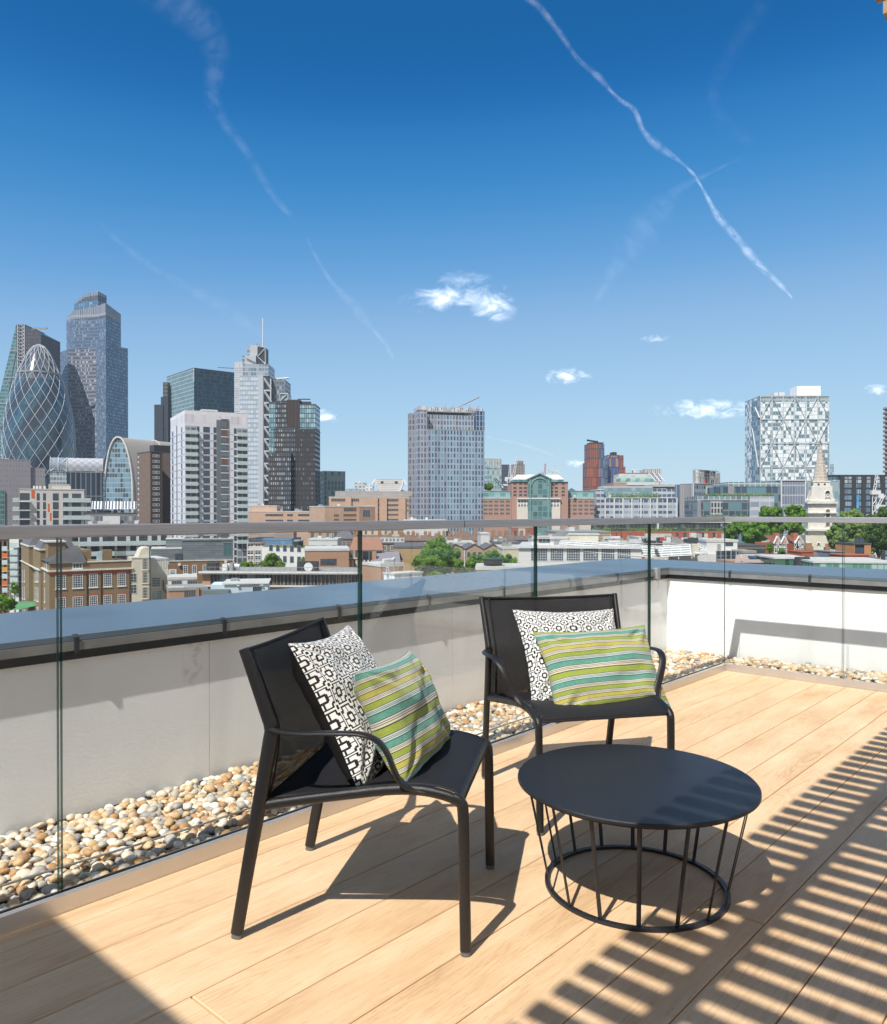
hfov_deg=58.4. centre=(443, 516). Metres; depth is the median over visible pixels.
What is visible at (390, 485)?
curved roof hall
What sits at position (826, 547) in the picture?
brick chimney house
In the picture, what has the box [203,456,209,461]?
window
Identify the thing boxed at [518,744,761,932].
coffee table
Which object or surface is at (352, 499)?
window
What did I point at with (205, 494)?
window
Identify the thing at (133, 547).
window
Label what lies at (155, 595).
window
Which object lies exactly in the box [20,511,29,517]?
window
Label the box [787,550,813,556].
rust red box
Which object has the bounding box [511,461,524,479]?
concrete tower
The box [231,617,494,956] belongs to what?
garden armchair
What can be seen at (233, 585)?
pale blue shed
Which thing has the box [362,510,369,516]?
window
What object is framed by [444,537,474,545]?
pale shed row
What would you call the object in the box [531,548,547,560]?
window
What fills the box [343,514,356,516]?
window
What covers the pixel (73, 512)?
window
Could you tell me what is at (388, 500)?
window
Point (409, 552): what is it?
tan gable wall
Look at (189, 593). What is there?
window
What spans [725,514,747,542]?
plane tree
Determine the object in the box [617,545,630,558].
window
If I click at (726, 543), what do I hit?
window
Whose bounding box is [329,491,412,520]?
pink granite office
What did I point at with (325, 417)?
cloud
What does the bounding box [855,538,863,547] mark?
window
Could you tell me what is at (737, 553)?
window
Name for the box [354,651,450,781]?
striped cushion
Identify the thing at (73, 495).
window
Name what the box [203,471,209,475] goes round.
window
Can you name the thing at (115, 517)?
glazed roof sheds
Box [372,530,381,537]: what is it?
terraced house
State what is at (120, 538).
window
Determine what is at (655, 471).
pale ribbed block
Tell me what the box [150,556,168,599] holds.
cream concrete block
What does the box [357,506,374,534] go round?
pink granite office
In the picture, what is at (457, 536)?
terraced house
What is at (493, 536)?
terraced house
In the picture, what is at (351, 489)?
blue white office
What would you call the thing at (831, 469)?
distant glass tower
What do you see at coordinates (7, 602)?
street tree
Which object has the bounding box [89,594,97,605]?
window
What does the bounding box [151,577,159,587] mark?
window
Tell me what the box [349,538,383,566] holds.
glazed corner house
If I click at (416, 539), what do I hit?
terraced house
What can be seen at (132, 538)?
window
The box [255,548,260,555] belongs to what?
window
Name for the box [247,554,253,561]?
window
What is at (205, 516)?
window
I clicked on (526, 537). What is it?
terraced house
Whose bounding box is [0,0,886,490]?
sky
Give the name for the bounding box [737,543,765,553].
tan flat building
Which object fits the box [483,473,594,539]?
red brick atrium office
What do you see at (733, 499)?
planted roof office
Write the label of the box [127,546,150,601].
cream stair tower
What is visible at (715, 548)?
white stair house
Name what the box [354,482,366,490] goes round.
white stepped office
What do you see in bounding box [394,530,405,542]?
terraced house
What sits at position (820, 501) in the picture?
church steeple
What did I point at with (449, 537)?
terraced house
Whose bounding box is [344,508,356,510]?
window
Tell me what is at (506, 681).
garden armchair
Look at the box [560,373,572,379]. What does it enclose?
cloud
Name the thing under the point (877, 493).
tower crane
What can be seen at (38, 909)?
glass balustrade
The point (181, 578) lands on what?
white bay annex
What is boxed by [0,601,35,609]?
playground mat
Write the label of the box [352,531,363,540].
terraced house
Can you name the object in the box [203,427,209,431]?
window
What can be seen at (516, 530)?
red arcade
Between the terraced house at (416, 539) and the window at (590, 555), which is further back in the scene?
the terraced house at (416, 539)
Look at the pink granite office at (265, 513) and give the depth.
431.18 m
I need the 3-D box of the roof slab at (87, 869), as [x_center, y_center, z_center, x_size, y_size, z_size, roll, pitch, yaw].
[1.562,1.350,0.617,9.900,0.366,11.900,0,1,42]
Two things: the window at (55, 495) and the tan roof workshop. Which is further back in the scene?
the tan roof workshop
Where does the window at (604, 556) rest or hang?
in the white factory
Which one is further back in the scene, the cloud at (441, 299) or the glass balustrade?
the cloud at (441, 299)
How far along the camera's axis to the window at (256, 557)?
262.70 m
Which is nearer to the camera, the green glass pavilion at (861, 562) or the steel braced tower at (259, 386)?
the green glass pavilion at (861, 562)
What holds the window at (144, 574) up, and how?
in the cream stair tower at (140, 578)
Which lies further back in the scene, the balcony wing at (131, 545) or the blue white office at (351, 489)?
the blue white office at (351, 489)
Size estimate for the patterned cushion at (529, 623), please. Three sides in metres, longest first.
0.471 x 0.432 x 0.156 m
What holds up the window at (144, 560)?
in the cream stair tower at (140, 578)
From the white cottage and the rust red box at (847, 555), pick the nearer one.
the rust red box at (847, 555)
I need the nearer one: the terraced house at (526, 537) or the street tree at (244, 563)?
the street tree at (244, 563)
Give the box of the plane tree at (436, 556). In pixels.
[411,535,463,575]
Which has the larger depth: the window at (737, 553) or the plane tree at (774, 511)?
the plane tree at (774, 511)
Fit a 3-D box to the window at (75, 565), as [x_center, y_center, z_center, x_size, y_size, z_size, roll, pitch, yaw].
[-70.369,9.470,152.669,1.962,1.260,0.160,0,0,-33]
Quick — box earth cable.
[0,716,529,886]
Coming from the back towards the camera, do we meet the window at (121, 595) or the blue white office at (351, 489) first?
the blue white office at (351, 489)
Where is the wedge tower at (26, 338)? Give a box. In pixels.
[0,324,59,458]
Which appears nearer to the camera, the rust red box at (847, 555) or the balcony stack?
the rust red box at (847, 555)
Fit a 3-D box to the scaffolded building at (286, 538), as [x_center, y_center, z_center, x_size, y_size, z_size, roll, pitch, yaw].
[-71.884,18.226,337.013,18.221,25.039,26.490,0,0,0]
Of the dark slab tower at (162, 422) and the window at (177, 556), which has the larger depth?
the dark slab tower at (162, 422)
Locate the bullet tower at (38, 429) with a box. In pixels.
[1,344,75,488]
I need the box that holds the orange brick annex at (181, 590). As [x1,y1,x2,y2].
[166,583,207,598]
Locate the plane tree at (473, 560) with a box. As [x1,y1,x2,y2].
[461,549,517,572]
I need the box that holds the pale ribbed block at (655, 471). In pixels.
[640,469,660,488]
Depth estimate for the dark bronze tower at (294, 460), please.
563.23 m
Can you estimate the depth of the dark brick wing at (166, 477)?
420.27 m
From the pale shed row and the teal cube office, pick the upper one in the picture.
the teal cube office
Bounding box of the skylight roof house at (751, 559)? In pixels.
[716,554,763,563]
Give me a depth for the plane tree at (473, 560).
164.09 m
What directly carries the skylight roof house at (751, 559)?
on the city ground
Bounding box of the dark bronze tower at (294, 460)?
[268,399,319,510]
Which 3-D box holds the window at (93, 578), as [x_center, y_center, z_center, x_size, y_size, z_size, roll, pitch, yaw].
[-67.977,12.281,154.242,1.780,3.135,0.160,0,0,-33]
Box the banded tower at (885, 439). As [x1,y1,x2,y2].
[883,407,886,474]
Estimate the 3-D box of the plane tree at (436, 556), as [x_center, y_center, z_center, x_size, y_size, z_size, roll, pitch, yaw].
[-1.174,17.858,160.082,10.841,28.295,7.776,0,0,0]
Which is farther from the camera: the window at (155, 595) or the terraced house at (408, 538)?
the terraced house at (408, 538)
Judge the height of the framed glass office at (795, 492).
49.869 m
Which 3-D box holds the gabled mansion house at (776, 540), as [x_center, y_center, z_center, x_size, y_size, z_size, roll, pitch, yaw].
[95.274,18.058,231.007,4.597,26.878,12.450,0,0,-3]
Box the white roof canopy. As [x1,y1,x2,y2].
[403,517,445,536]
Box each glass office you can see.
[50,457,104,523]
[590,484,679,517]
[605,469,664,488]
[762,480,838,537]
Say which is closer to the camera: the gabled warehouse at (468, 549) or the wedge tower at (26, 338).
the gabled warehouse at (468, 549)
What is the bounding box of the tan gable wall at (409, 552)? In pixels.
[393,542,424,570]
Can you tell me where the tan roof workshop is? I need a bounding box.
[545,527,610,539]
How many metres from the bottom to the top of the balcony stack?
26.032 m
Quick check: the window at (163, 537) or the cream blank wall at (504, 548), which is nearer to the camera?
the cream blank wall at (504, 548)
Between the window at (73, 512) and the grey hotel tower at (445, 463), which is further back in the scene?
the grey hotel tower at (445, 463)
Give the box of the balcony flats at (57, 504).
[13,484,90,546]
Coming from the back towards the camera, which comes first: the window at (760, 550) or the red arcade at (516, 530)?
the red arcade at (516, 530)
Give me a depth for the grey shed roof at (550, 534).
231.65 m
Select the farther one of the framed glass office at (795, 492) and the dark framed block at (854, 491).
the dark framed block at (854, 491)
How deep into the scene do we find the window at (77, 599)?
152.76 m
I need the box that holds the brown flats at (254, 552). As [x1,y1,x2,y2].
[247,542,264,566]
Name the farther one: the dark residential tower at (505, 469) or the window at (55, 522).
the dark residential tower at (505, 469)
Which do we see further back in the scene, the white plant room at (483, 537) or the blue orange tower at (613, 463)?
the blue orange tower at (613, 463)
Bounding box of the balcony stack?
[2,539,22,612]
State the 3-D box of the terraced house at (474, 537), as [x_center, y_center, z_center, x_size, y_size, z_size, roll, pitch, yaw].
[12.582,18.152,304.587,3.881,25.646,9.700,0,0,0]
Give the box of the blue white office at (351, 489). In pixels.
[346,487,357,490]
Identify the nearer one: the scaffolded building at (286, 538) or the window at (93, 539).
the window at (93, 539)
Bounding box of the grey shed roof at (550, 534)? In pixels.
[528,533,567,541]
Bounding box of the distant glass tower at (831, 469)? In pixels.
[830,464,833,474]
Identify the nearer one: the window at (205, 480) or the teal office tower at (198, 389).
the window at (205, 480)
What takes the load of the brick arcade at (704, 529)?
on the city ground
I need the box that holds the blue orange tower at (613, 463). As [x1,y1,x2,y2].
[604,452,624,485]
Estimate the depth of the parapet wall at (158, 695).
3.70 m
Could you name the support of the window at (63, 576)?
in the brick school
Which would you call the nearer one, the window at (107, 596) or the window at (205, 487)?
the window at (107, 596)
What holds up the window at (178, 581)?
in the white bay annex at (181, 578)
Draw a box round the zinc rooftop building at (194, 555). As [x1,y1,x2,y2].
[151,537,233,583]
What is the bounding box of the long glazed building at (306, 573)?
[198,561,357,589]
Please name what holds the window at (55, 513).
in the balcony flats at (57, 504)
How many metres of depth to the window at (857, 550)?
165.08 m
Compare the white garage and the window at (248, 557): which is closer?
the white garage
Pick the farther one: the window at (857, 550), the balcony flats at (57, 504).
the balcony flats at (57, 504)
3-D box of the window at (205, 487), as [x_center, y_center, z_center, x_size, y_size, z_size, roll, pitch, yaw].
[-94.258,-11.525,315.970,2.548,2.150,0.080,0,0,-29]
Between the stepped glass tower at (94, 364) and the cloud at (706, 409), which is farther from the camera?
the cloud at (706, 409)
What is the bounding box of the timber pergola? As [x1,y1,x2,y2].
[875,0,886,19]
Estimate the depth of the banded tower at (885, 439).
574.13 m
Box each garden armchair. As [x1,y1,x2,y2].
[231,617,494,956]
[479,593,674,835]
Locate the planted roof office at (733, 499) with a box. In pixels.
[684,482,780,542]
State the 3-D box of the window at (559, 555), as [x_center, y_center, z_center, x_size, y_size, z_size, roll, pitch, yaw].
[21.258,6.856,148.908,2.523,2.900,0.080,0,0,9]
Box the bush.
[777,548,785,553]
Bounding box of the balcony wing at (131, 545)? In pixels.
[78,520,171,573]
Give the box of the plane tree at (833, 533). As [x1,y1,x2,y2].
[824,508,867,549]
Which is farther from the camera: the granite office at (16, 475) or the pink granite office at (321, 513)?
the granite office at (16, 475)
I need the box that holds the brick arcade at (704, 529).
[578,522,731,559]
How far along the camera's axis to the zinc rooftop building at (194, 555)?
180.36 m
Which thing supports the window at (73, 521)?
in the balcony flats at (57, 504)
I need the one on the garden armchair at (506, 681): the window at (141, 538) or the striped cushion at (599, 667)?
the striped cushion at (599, 667)
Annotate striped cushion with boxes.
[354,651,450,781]
[533,625,670,723]
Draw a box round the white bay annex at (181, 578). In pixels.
[167,574,197,584]
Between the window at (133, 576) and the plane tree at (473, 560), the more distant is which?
the plane tree at (473, 560)
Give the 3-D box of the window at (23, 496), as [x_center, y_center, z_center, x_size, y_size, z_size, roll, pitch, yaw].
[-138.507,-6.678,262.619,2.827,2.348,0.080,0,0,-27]
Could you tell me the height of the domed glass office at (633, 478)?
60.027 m
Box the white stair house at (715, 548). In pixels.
[668,538,738,561]
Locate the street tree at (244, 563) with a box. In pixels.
[238,560,258,566]
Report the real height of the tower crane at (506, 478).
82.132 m
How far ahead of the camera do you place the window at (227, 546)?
182.41 m
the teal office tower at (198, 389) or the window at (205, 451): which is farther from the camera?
the teal office tower at (198, 389)
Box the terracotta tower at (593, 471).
[583,439,603,490]
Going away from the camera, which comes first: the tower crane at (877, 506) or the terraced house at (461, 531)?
the terraced house at (461, 531)
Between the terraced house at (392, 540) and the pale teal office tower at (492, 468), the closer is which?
the terraced house at (392, 540)
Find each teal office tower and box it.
[167,367,233,417]
[484,458,501,490]
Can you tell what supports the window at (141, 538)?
in the balcony wing at (131, 545)
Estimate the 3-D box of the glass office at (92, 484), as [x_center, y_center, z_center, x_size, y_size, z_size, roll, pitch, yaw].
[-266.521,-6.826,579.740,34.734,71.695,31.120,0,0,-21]
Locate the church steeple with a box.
[798,441,837,549]
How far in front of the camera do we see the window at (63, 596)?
151.37 m
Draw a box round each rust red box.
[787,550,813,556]
[828,553,869,557]
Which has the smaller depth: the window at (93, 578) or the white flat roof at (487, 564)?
the white flat roof at (487, 564)
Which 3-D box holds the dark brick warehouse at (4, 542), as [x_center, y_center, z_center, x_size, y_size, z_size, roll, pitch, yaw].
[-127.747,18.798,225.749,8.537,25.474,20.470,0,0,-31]
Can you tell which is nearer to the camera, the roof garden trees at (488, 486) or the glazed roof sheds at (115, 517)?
the glazed roof sheds at (115, 517)
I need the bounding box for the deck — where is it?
[0,671,886,1023]
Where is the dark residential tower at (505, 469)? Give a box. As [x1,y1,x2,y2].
[501,465,509,490]
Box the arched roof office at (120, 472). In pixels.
[104,436,169,512]
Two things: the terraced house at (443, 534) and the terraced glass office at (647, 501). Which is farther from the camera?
the terraced glass office at (647, 501)
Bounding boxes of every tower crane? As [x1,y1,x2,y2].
[493,478,510,490]
[501,464,510,487]
[505,457,517,480]
[870,474,883,556]
[874,493,885,558]
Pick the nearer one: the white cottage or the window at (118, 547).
the white cottage
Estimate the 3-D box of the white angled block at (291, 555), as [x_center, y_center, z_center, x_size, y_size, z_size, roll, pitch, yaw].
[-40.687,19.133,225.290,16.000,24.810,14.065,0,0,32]
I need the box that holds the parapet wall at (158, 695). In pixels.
[0,558,886,834]
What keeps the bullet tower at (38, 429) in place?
on the city ground
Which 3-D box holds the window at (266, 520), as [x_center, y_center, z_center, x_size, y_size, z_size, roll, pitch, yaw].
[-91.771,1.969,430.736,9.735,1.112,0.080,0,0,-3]
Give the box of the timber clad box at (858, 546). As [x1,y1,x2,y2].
[834,538,871,554]
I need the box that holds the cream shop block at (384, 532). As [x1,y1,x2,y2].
[363,530,403,535]
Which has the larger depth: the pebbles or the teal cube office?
the teal cube office
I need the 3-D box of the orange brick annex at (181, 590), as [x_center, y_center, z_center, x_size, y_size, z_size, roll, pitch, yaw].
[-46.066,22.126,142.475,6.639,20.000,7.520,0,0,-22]
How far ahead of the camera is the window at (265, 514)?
430.69 m
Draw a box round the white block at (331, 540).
[308,534,341,545]
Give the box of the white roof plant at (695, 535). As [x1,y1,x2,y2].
[681,533,701,539]
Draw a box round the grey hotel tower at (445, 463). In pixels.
[408,396,484,535]
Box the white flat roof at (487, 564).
[475,558,523,571]
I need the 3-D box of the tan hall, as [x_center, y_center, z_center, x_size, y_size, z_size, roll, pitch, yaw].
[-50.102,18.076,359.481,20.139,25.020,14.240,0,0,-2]
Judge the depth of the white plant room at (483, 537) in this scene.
262.14 m
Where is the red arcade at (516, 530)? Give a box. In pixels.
[508,527,533,535]
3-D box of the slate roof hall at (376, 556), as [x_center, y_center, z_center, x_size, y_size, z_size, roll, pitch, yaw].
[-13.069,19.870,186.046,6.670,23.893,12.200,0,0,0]
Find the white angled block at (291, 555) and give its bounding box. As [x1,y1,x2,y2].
[262,540,320,566]
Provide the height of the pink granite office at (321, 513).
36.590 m
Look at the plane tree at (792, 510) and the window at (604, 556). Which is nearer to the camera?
the window at (604, 556)
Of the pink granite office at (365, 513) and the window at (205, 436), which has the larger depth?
the pink granite office at (365, 513)
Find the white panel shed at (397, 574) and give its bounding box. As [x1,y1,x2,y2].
[383,559,423,579]
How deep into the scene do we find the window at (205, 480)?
315.95 m
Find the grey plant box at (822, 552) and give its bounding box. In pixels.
[816,550,843,555]
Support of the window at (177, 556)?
in the zinc rooftop building at (194, 555)
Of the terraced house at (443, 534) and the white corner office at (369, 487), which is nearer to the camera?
the terraced house at (443, 534)
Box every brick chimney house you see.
[795,543,816,553]
[824,544,829,549]
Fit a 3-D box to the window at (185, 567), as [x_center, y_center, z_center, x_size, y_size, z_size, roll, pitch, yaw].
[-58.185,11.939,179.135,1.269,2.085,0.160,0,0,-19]
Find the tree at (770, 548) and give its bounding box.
[766,543,773,552]
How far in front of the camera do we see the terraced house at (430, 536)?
303.66 m
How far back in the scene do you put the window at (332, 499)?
400.32 m
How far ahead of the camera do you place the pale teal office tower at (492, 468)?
642.40 m
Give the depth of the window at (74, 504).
269.72 m
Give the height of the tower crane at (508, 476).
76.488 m
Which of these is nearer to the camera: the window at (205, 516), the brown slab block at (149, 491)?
the window at (205, 516)
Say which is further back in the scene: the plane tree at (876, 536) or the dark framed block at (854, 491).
the dark framed block at (854, 491)
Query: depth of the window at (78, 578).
152.76 m
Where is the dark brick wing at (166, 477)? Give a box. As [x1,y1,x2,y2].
[162,452,170,522]
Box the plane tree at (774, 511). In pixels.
[758,506,784,540]
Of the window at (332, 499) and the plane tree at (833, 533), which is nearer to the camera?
the plane tree at (833, 533)
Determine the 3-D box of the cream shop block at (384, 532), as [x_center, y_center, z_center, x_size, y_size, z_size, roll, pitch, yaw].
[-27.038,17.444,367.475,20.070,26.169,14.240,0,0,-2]
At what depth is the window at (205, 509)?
316.02 m
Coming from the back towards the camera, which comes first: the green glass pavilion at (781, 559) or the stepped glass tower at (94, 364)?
the stepped glass tower at (94, 364)
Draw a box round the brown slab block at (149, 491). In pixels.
[137,445,169,523]
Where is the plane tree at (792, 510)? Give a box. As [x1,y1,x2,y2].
[783,503,807,542]
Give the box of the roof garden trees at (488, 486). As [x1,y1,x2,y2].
[484,483,493,490]
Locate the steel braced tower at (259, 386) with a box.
[235,318,290,510]
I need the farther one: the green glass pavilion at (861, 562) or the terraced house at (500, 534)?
the terraced house at (500, 534)
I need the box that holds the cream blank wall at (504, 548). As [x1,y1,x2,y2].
[496,542,518,562]
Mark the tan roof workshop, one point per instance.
(602, 533)
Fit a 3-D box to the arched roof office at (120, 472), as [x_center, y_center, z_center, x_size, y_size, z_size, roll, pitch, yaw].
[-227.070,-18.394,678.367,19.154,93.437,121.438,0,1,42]
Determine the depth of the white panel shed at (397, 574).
113.52 m
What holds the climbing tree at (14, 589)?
on the city ground
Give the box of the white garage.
[489,537,520,545]
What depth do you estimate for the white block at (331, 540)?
235.30 m
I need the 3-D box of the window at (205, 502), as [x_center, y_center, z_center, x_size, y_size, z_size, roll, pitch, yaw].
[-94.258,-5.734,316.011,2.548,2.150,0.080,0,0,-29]
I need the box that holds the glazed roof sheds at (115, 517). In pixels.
[85,501,137,523]
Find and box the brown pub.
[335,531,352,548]
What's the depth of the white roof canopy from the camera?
330.68 m
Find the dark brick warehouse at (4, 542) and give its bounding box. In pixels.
[0,539,9,613]
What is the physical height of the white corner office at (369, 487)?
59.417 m
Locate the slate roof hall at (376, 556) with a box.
[372,551,402,561]
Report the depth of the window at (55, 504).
266.83 m
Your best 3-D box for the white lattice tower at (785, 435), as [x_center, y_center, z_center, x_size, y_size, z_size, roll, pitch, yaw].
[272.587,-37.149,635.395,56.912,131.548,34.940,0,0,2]
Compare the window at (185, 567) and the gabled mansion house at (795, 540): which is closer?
the window at (185, 567)
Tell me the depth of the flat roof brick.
142.27 m
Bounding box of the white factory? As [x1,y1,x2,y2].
[517,533,707,566]
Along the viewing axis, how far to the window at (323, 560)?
172.70 m
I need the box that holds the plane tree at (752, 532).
[740,522,769,543]
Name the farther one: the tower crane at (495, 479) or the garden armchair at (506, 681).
the tower crane at (495, 479)
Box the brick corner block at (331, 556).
[304,546,348,566]
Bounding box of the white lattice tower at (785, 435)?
[745,386,829,481]
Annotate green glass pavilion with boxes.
[755,554,811,565]
[801,557,886,569]
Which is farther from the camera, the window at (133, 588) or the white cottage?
the white cottage
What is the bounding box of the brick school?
[20,538,132,611]
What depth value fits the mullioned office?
435.96 m
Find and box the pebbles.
[0,649,886,910]
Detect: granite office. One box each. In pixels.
[0,458,44,524]
[248,504,309,544]
[309,504,356,521]
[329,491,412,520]
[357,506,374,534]
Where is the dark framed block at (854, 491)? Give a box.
[827,475,886,559]
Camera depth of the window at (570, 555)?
148.44 m
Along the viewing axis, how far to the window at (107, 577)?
155.64 m
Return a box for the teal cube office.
[320,471,345,505]
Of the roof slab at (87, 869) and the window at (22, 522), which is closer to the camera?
the roof slab at (87, 869)
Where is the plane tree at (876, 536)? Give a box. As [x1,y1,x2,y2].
[864,506,886,558]
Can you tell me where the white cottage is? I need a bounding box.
[732,549,756,554]
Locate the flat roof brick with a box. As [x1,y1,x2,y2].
[362,557,403,581]
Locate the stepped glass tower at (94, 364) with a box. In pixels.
[60,291,127,471]
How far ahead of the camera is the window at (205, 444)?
315.79 m
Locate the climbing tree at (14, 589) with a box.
[10,582,19,611]
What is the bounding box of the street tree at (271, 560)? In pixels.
[259,552,285,566]
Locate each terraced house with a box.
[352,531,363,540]
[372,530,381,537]
[380,535,388,551]
[388,532,395,551]
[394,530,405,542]
[406,532,412,542]
[412,530,419,542]
[420,531,427,542]
[428,531,436,539]
[437,531,445,536]
[446,532,452,539]
[453,530,463,539]
[458,528,469,535]
[463,533,471,539]
[471,531,480,543]
[491,530,498,539]
[498,530,507,539]
[507,531,515,539]
[515,530,524,542]
[524,532,529,541]
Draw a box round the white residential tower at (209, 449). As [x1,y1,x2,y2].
[170,409,248,563]
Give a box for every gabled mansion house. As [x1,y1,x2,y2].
[755,533,787,553]
[785,533,803,549]
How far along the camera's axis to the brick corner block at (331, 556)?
172.99 m
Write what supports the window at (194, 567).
in the zinc rooftop building at (194, 555)
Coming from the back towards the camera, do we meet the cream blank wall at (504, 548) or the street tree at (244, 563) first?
the street tree at (244, 563)
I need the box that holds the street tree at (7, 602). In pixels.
[0,594,17,612]
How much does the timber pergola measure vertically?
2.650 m
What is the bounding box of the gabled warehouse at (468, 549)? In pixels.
[449,542,496,573]
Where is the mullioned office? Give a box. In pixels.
[680,469,719,516]
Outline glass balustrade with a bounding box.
[0,517,886,936]
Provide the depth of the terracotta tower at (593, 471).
800.19 m
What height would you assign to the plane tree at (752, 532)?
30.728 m
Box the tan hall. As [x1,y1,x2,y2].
[308,531,352,537]
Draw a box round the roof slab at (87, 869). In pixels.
[0,655,815,903]
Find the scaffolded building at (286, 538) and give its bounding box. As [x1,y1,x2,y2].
[249,532,300,545]
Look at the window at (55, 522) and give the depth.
266.90 m
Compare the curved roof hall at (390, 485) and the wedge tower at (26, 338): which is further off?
the wedge tower at (26, 338)
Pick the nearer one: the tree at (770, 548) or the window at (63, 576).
the window at (63, 576)
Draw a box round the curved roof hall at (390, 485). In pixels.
[371,479,407,490]
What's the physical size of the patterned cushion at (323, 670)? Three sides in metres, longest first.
0.462 x 0.452 x 0.160 m
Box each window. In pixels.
[20,493,29,499]
[20,502,29,508]
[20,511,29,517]
[20,520,29,524]
[53,493,58,499]
[53,502,58,508]
[53,511,58,517]
[53,520,58,524]
[55,575,66,589]
[55,595,66,607]
[72,494,80,497]
[72,502,80,506]
[72,511,80,514]
[72,520,80,523]
[72,563,82,569]
[72,574,83,588]
[72,594,83,606]
[80,537,86,541]
[89,574,98,587]
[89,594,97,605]
[91,537,98,541]
[91,546,98,551]
[103,573,112,587]
[103,593,112,603]
[117,536,125,540]
[117,546,125,550]
[117,572,126,586]
[117,592,126,602]
[130,536,135,540]
[130,545,135,550]
[130,573,136,581]
[130,584,136,593]
[139,536,147,540]
[141,558,147,570]
[142,572,148,583]
[142,587,148,598]
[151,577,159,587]
[151,590,161,599]
[161,535,166,540]
[169,569,176,573]
[171,580,181,584]
[175,554,181,560]
[183,565,187,573]
[184,590,195,596]
[187,580,197,583]
[192,565,196,573]
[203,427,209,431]
[203,434,209,439]
[203,441,209,446]
[203,449,209,453]
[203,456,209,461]
[203,463,209,468]
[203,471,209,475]
[203,478,209,482]
[203,485,209,490]
[203,492,209,497]
[203,500,209,504]
[203,507,209,511]
[203,514,209,519]
[223,542,231,555]
[247,548,253,555]
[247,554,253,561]
[254,554,260,561]
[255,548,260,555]
[265,514,282,515]
[265,519,282,521]
[320,557,328,564]
[327,557,336,564]
[331,498,345,501]
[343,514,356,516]
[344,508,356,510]
[351,498,358,501]
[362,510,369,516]
[387,499,398,501]
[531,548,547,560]
[550,548,563,560]
[566,548,579,560]
[583,549,598,560]
[601,545,614,560]
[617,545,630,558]
[716,550,735,558]
[725,542,732,545]
[726,550,738,558]
[758,548,764,552]
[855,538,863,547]
[855,545,863,553]
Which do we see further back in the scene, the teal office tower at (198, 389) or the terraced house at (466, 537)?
the teal office tower at (198, 389)
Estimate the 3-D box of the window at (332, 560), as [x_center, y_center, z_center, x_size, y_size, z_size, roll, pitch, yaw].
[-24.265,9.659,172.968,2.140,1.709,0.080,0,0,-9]
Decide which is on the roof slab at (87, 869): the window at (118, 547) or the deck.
the deck
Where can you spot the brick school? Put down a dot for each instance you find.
(103, 578)
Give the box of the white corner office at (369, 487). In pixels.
[365,484,373,490]
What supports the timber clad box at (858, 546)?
on the city ground
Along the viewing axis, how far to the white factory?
148.98 m
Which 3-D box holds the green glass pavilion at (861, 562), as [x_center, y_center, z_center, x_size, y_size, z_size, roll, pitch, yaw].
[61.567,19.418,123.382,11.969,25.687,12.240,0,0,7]
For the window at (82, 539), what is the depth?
236.58 m
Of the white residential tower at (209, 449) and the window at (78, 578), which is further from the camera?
the white residential tower at (209, 449)
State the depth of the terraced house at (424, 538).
302.50 m
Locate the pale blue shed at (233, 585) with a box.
[201,578,270,594]
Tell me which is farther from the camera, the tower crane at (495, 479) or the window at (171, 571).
the tower crane at (495, 479)
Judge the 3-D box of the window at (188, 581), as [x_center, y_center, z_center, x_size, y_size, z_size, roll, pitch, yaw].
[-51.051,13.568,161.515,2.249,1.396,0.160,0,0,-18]
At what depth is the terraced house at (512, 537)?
287.52 m
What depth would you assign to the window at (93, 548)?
237.73 m
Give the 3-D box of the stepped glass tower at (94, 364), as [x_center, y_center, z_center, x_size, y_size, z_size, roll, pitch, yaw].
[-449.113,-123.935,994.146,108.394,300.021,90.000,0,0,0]
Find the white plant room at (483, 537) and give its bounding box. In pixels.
[477,532,489,545]
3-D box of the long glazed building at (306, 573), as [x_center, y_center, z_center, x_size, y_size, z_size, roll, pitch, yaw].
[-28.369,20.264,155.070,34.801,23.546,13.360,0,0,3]
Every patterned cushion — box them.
[288,625,385,785]
[512,609,615,709]
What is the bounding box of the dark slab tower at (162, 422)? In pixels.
[154,382,169,441]
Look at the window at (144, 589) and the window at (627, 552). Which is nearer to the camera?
the window at (627, 552)

